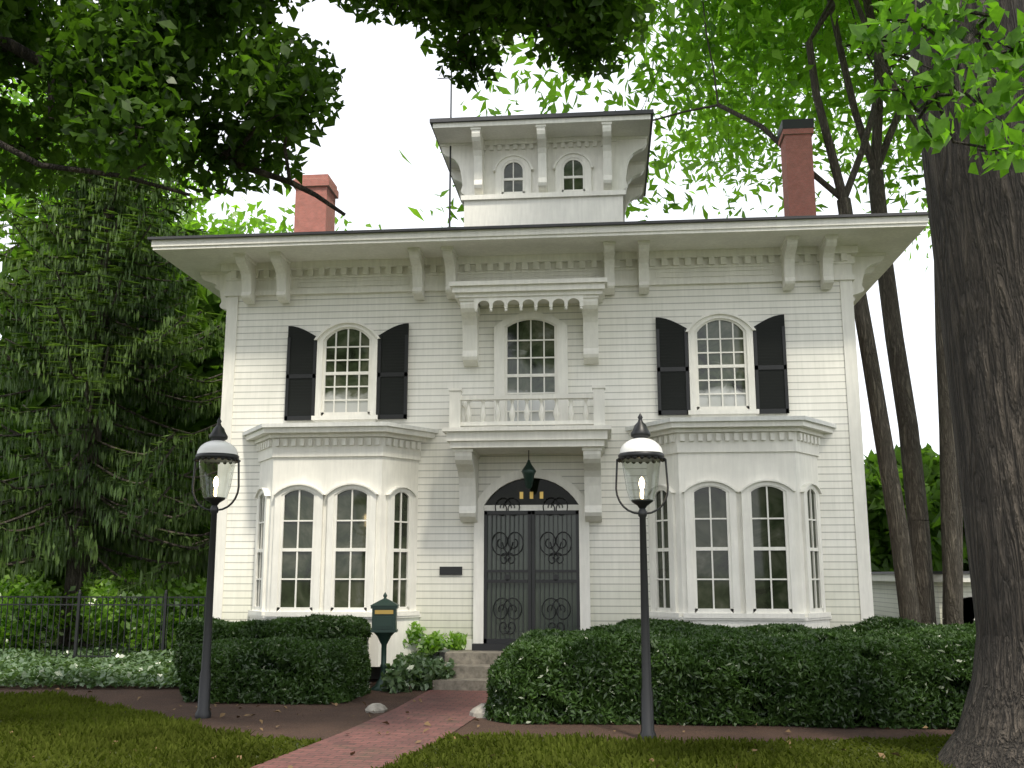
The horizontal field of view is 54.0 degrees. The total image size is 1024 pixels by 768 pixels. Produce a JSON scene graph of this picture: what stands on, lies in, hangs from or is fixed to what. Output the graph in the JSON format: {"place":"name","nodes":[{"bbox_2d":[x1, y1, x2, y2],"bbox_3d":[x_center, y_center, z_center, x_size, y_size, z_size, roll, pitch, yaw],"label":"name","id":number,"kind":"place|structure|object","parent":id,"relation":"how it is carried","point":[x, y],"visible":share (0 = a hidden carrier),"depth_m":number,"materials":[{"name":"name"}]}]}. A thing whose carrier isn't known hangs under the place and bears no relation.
{"place":"outdoors","nodes":[
{"label":"outdoors","id":0,"kind":"place"},
{"bbox_2d":[251,690,487,767],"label":"brick path","id":1,"kind":"structure","parent":0,"point":[368,744],"depth_m":10.12,"materials":[{"name":"red brick"}]},
{"bbox_2d":[0,0,938,463],"label":"sky","id":2,"kind":"structure","parent":0,"point":[391,92],"materials":[{"name":"white"}]},
{"bbox_2d":[0,624,955,767],"bbox_3d":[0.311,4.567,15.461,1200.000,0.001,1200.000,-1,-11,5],"label":"ground","id":3,"kind":"structure","parent":0,"point":[54,643],"depth_m":9.43,"materials":[{"name":"green plant"}]},
{"bbox_2d":[0,642,179,688],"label":"ground cover plants","id":4,"kind":"object","parent":3,"relation":"on","point":[23,668],"visible":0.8,"depth_m":15.63,"materials":[{"name":"green plant"}]},
{"bbox_2d":[0,589,205,657],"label":"iron fence","id":5,"kind":"object","parent":3,"relation":"on","point":[166,597],"visible":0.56,"depth_m":18.49,"materials":[{"name":"black metal"}]},
{"bbox_2d":[0,557,206,651],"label":"shrub","id":6,"kind":"object","parent":3,"relation":"on","point":[29,586],"visible":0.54,"depth_m":19.56,"materials":[{"name":"green plant"}]},
{"bbox_2d":[0,56,225,648],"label":"conifer tree","id":7,"kind":"object","parent":3,"relation":"on","point":[87,490],"visible":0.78,"depth_m":21.30,"materials":[{"name":"green plant"}]},
{"bbox_2d":[0,45,243,267],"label":"tree","id":8,"kind":"object","parent":3,"relation":"on","point":[9,201],"visible":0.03,"depth_m":29.38,"materials":[{"name":"green plant"}]},
{"bbox_2d":[172,188,380,234],"bbox_3d":[-11.810,1.412,42.094,17.310,16.544,18.716,-1,-11,5],"label":"tree","id":9,"kind":"object","parent":3,"relation":"on","point":[254,222],"visible":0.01,"depth_m":36.78,"materials":[{"name":"green plant"}]},
{"bbox_2d":[0,0,657,215],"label":"foliage","id":10,"kind":"object","parent":3,"relation":"on","point":[131,93],"visible":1,"depth_m":9.34,"materials":[{"name":"green plant"}]},
{"bbox_2d":[0,679,954,743],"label":"mulch bed","id":11,"kind":"object","parent":3,"relation":"on","point":[326,721],"visible":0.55,"depth_m":10.99,"materials":[{"name":"brown soil"}]},
{"bbox_2d":[192,417,240,718],"bbox_3d":[-3.519,2.101,11.768,0.534,3.466,0.539,4,-12,-21],"label":"lamp post","id":12,"kind":"object","parent":11,"relation":"on","point":[218,449],"visible":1,"depth_m":11.77,"materials":[{"name":"black metal"}]},
{"bbox_2d":[172,612,372,686],"bbox_3d":[-3.488,3.911,14.772,2.901,1.094,1.044,-1,-11,5],"label":"hedge","id":13,"kind":"object","parent":11,"relation":"on","point":[189,632],"visible":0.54,"depth_m":14.49,"materials":[{"name":"green plant"}]},
{"bbox_2d":[179,636,371,704],"bbox_3d":[-3.144,3.783,13.457,2.401,0.855,1.679,-1,-11,5],"label":"hedge","id":14,"kind":"object","parent":11,"relation":"on","point":[285,671],"visible":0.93,"depth_m":12.81,"materials":[{"name":"green plant"}]},
{"bbox_2d":[370,592,398,690],"bbox_3d":[-1.827,3.665,14.358,0.410,1.360,0.340,0,-11,-3],"label":"mailbox","id":15,"kind":"object","parent":11,"relation":"on","point":[384,620],"visible":0.84,"depth_m":14.29,"materials":[{"name":"green metal"}]},
{"bbox_2d":[380,651,455,693],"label":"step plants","id":16,"kind":"object","parent":11,"relation":"on","point":[417,671],"visible":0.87,"depth_m":14.12,"materials":[{"name":"green plant"}]},
{"bbox_2d":[365,703,490,718],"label":"rocks","id":17,"kind":"object","parent":11,"relation":"on","point":[478,711],"visible":0.48,"depth_m":11.80,"materials":[{"name":"stone"}]},
{"bbox_2d":[403,621,466,654],"bbox_3d":[-1.526,4.044,15.608,1.723,0.714,0.462,-1,-11,5],"label":"shrub","id":18,"kind":"object","parent":11,"relation":"on","point":[433,643],"visible":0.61,"depth_m":15.52,"materials":[{"name":"green plant"}]},
{"bbox_2d":[615,413,668,739],"bbox_3d":[1.342,1.907,10.224,0.503,3.270,0.508,4,-12,-21],"label":"lamp post","id":19,"kind":"object","parent":11,"relation":"on","point":[640,448],"visible":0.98,"depth_m":10.23,"materials":[{"name":"black metal"}]},
{"bbox_2d":[483,621,975,729],"bbox_3d":[4.708,3.428,12.107,9.980,1.055,3.231,-1,-11,5],"label":"hedge","id":20,"kind":"object","parent":11,"relation":"on","point":[907,677],"visible":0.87,"depth_m":10.94,"materials":[{"name":"green plant"}]},
{"bbox_2d":[616,614,975,633],"bbox_3d":[5.634,3.727,13.781,8.563,1.094,1.207,-1,-11,5],"label":"hedge","id":21,"kind":"object","parent":11,"relation":"on","point":[877,622],"visible":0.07,"depth_m":13.82,"materials":[{"name":"green plant"}]},
{"bbox_2d":[10,688,946,767],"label":"fallen leaves","id":22,"kind":"object","parent":3,"relation":"on","point":[428,723],"visible":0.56,"depth_m":10.45,"materials":[{"name":"brown plant"}]},
{"bbox_2d":[0,213,968,624],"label":"tree foliage","id":23,"kind":"object","parent":3,"relation":"on","point":[878,527],"visible":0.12,"depth_m":27.84,"materials":[{"name":"green plant"}]},
{"bbox_2d":[147,69,928,690],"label":"house","id":24,"kind":"structure","parent":3,"relation":"on","point":[429,429],"depth_m":16.02,"materials":[{"name":"white wood"}]},
{"bbox_2d":[399,0,923,622],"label":"tree","id":25,"kind":"object","parent":3,"relation":"on","point":[907,596],"visible":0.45,"depth_m":27.96,"materials":[{"name":"green plant"}]},
{"bbox_2d":[460,0,936,625],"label":"tree","id":26,"kind":"object","parent":3,"relation":"on","point":[912,470],"visible":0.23,"depth_m":21.81,"materials":[{"name":"green plant"}]},
{"bbox_2d":[499,0,963,624],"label":"tree","id":27,"kind":"object","parent":3,"relation":"on","point":[703,58],"visible":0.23,"depth_m":30.05,"materials":[{"name":"green plant"}]},
{"bbox_2d":[667,0,852,72],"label":"leaves","id":28,"kind":"object","parent":3,"relation":"on","point":[776,53],"visible":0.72,"depth_m":22.36,"materials":[{"name":"green plant"}]},
{"bbox_2d":[624,0,909,216],"bbox_3d":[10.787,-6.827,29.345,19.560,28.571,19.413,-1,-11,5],"label":"foliage","id":29,"kind":"object","parent":3,"relation":"on","point":[685,149],"visible":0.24,"depth_m":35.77,"materials":[{"name":"green plant"}]},
{"bbox_2d":[656,0,931,271],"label":"foliage","id":30,"kind":"object","parent":3,"relation":"on","point":[857,144],"visible":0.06,"depth_m":41.16,"materials":[{"name":"green plant"}]},
{"bbox_2d":[760,0,926,212],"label":"foliage","id":31,"kind":"object","parent":3,"relation":"on","point":[869,84],"visible":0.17,"depth_m":30.76,"materials":[{"name":"green plant"}]},
{"bbox_2d":[853,0,962,624],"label":"tree","id":32,"kind":"object","parent":3,"relation":"on","point":[952,593],"visible":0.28,"depth_m":19.97,"materials":[{"name":"brown plant"}]},
{"bbox_2d":[871,571,974,624],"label":"outbuilding","id":33,"kind":"structure","parent":3,"relation":"on","point":[885,601],"depth_m":24.80,"materials":[{"name":"white wood"}]},
{"bbox_2d":[848,0,1023,767],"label":"tree","id":34,"kind":"object","parent":3,"relation":"on","point":[962,87],"visible":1,"depth_m":8.54,"materials":[{"name":"green plant"}]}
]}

